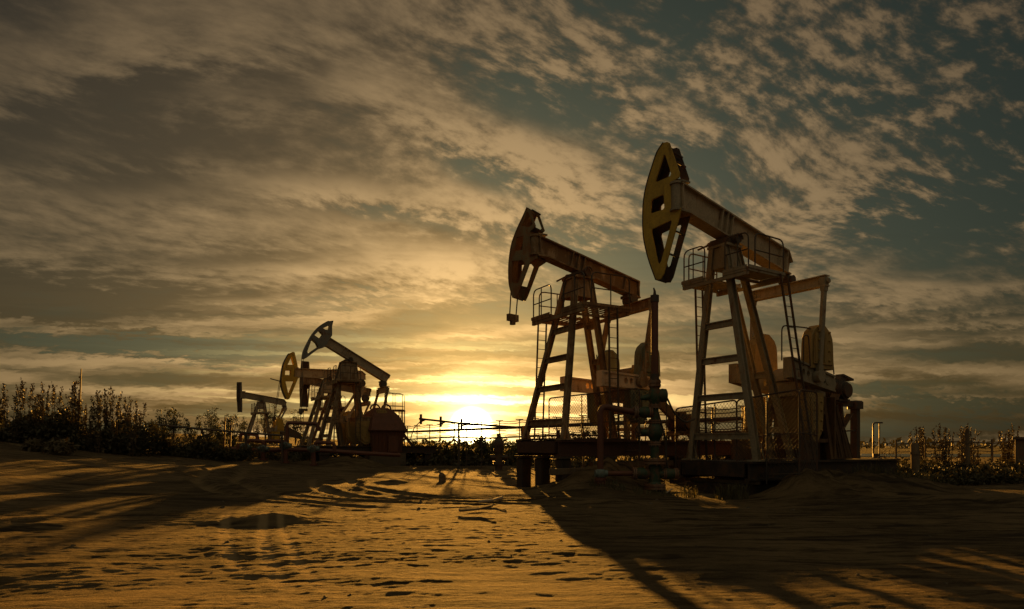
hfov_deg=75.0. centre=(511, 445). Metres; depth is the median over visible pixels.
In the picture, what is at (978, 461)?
tall weed
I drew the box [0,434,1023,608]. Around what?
ground
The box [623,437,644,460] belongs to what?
shrub
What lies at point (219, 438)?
bush
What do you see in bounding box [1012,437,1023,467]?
timber post
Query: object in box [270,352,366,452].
pumpjack
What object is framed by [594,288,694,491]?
wellhead
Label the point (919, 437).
tall weed
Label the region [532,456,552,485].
foundation pile
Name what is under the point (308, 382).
pumpjack
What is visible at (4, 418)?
tall weed
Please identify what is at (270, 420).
sapling
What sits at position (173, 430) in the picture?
sapling
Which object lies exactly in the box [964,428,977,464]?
tall weed
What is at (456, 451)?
shrub
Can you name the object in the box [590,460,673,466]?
sleeper timber
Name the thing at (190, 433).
bush
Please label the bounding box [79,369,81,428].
dry stalk
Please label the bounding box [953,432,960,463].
tall weed
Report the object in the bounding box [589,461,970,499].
grass
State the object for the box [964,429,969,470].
timber post
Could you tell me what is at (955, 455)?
pipeline
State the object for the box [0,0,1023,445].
sky
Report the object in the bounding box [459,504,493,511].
plank
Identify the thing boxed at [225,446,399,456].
ground pipe
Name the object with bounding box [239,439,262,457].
pipe riser
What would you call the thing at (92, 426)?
tall weed
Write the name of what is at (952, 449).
tall weed
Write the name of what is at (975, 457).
tall weed
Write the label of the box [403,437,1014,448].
woods
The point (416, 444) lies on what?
shrub
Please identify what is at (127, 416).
tall weed
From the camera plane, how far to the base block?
19.79 m
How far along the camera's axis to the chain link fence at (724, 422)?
25.09 m
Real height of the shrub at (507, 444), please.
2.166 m
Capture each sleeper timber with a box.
[549,467,584,474]
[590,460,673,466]
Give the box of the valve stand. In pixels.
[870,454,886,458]
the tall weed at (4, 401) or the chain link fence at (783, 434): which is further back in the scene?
the tall weed at (4, 401)
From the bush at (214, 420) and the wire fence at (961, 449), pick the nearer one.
the wire fence at (961, 449)
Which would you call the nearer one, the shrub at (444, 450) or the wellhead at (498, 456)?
the wellhead at (498, 456)
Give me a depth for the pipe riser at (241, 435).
41.95 m
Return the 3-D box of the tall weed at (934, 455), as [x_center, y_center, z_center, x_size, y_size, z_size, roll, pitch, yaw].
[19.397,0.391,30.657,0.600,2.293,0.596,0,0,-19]
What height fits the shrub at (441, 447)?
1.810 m
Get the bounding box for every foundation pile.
[310,453,319,461]
[514,455,531,486]
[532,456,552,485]
[553,456,573,481]
[667,455,685,482]
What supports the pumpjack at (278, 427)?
on the foundation pile
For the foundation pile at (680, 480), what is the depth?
22.34 m
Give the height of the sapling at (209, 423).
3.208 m
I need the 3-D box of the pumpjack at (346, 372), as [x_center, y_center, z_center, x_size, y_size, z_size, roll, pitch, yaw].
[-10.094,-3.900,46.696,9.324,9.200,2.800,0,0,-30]
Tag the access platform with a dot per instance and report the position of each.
(405, 436)
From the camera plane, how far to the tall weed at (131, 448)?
33.02 m
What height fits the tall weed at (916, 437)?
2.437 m
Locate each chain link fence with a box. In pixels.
[548,388,639,458]
[645,421,773,477]
[675,389,817,483]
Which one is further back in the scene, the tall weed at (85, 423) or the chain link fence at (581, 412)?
the tall weed at (85, 423)
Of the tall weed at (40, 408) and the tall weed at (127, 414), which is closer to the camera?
the tall weed at (40, 408)
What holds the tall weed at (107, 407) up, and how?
on the ground at (154, 531)
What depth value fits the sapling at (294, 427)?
75.83 m
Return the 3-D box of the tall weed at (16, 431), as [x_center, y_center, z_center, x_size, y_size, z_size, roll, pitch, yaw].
[-24.595,-1.420,33.062,0.996,2.848,0.988,0,0,12]
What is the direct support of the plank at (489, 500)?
on the ground at (154, 531)
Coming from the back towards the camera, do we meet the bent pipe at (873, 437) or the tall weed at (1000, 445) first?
the tall weed at (1000, 445)
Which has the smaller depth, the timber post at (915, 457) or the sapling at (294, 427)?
the timber post at (915, 457)
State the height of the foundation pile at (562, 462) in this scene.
0.910 m
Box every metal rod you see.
[223,417,225,446]
[229,422,231,448]
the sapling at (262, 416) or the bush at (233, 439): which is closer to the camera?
the bush at (233, 439)
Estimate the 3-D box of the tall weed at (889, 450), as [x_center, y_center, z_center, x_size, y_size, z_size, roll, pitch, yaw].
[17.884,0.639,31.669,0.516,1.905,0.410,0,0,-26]
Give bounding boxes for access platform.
[384,392,421,457]
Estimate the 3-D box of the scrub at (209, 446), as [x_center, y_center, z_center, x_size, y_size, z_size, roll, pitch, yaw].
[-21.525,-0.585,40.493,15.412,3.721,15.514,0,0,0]
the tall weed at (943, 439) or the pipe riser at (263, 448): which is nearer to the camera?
the tall weed at (943, 439)
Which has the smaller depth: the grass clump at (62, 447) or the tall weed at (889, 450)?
the grass clump at (62, 447)
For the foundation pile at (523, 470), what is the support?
on the ground at (154, 531)
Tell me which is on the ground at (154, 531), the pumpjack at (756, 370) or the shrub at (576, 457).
the shrub at (576, 457)
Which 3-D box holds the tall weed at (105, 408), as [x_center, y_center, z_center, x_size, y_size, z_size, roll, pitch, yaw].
[-20.694,-1.196,34.191,1.204,3.604,0.955,0,0,22]
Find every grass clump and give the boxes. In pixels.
[18,438,45,451]
[41,437,80,455]
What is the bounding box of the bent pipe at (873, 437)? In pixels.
[872,422,882,456]
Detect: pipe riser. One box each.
[237,433,258,449]
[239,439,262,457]
[257,439,284,460]
[279,421,319,462]
[307,440,335,465]
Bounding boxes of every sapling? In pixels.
[163,407,184,440]
[199,407,221,435]
[238,418,248,431]
[252,422,261,435]
[258,410,271,438]
[265,404,283,426]
[289,408,302,444]
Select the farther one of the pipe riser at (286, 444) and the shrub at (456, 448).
the shrub at (456, 448)
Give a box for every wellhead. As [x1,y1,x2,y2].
[490,433,509,470]
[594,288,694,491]
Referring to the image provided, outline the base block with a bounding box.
[685,475,780,496]
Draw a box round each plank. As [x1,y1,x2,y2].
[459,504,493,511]
[478,496,502,502]
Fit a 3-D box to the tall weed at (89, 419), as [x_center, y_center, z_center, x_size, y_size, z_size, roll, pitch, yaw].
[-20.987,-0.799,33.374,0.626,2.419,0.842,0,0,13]
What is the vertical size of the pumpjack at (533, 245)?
7.935 m
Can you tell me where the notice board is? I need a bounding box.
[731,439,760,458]
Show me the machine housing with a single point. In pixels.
(387, 429)
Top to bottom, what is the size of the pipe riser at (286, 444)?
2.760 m
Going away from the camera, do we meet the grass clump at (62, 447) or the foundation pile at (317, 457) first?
the grass clump at (62, 447)
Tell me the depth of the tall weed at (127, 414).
35.72 m
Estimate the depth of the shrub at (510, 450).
49.92 m
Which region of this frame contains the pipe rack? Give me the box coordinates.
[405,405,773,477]
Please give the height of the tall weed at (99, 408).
3.241 m
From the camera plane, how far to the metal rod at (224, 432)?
40.96 m
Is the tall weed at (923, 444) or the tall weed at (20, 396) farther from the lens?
the tall weed at (20, 396)
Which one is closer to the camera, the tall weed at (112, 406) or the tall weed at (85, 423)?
the tall weed at (112, 406)
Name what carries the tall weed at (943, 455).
on the ground at (154, 531)
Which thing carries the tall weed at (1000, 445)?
on the ground at (154, 531)
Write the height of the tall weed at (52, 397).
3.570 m
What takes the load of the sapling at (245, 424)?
on the ground at (154, 531)
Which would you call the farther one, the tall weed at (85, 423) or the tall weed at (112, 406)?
the tall weed at (85, 423)
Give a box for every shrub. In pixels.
[403,441,425,457]
[422,440,453,463]
[436,442,457,460]
[441,441,464,458]
[450,439,485,453]
[455,442,474,460]
[462,436,501,461]
[475,436,495,457]
[482,436,508,454]
[486,441,516,456]
[503,439,516,457]
[535,433,554,455]
[571,433,580,461]
[579,428,595,460]
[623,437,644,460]
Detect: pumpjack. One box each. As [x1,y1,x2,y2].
[236,382,306,446]
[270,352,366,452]
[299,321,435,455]
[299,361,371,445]
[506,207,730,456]
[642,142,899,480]
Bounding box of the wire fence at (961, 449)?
[895,436,1018,465]
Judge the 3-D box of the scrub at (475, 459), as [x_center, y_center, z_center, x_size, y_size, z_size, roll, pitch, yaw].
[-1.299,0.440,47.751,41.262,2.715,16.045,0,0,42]
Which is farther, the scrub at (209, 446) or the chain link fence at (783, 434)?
the scrub at (209, 446)
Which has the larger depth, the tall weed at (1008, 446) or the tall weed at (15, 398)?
the tall weed at (15, 398)
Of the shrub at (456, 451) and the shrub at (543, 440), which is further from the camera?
the shrub at (456, 451)
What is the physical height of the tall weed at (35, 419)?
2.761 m
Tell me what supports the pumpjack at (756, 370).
on the base block
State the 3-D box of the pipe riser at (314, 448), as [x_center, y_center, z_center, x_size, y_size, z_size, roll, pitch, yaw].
[-11.410,0.527,39.930,1.676,1.710,0.673,0,0,-3]
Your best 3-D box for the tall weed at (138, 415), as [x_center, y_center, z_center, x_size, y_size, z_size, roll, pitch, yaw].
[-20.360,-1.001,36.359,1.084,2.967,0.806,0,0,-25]
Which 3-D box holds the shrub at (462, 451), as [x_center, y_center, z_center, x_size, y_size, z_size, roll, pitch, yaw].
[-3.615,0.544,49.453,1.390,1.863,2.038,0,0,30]
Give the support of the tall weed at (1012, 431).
on the ground at (154, 531)
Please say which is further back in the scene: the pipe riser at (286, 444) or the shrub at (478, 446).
the shrub at (478, 446)
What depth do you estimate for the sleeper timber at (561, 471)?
20.03 m
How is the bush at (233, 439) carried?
on the ground at (154, 531)
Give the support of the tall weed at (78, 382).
on the ground at (154, 531)
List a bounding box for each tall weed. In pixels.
[0,383,8,423]
[0,396,10,431]
[3,390,27,442]
[12,384,27,419]
[14,379,34,438]
[21,398,36,442]
[30,394,46,438]
[34,382,51,438]
[47,384,63,418]
[64,381,84,449]
[65,376,83,429]
[81,397,97,451]
[81,402,89,442]
[84,407,98,451]
[89,392,106,452]
[92,388,113,447]
[100,387,117,451]
[104,386,126,453]
[115,397,131,427]
[120,396,140,456]
[120,403,132,428]
[128,400,149,429]
[884,440,894,458]
[908,427,923,462]
[915,427,928,458]
[920,426,930,462]
[929,430,940,465]
[931,423,944,463]
[936,427,950,466]
[946,429,956,461]
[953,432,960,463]
[958,423,970,466]
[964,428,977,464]
[970,430,982,464]
[971,431,982,465]
[996,429,1013,464]
[998,430,1007,460]
[1009,424,1019,460]
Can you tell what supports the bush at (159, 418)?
on the ground at (154, 531)
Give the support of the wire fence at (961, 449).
on the ground at (154, 531)
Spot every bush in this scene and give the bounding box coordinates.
[147,409,182,437]
[179,415,203,441]
[208,426,234,444]
[210,414,229,443]
[214,414,244,446]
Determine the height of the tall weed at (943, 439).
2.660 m
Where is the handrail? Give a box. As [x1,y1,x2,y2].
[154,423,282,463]
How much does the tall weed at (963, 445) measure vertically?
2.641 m
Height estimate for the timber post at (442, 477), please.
0.481 m
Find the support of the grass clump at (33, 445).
on the ground at (154, 531)
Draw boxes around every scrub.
[0,405,310,461]
[304,440,723,468]
[897,456,1023,485]
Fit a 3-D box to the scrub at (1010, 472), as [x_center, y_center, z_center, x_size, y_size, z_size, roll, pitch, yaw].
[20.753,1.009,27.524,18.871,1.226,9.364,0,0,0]
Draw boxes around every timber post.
[438,472,445,481]
[910,443,919,473]
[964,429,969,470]
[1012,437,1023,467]
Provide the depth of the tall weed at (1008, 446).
31.76 m
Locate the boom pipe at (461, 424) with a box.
[409,414,521,467]
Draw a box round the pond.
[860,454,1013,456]
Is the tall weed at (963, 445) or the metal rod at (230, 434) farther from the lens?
the metal rod at (230, 434)
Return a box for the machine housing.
[358,404,407,465]
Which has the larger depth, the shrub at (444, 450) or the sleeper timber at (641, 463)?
the shrub at (444, 450)
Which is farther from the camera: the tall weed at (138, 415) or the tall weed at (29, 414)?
the tall weed at (138, 415)
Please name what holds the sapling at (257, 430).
on the ground at (154, 531)
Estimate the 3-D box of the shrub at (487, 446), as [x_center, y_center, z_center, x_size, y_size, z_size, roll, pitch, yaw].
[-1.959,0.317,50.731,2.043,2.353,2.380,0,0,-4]
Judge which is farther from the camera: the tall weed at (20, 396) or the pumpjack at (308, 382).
the pumpjack at (308, 382)
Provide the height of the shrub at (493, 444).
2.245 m
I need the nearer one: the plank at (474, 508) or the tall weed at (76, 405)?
the plank at (474, 508)
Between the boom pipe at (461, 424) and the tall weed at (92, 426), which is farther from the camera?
the boom pipe at (461, 424)
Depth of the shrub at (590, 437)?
43.65 m

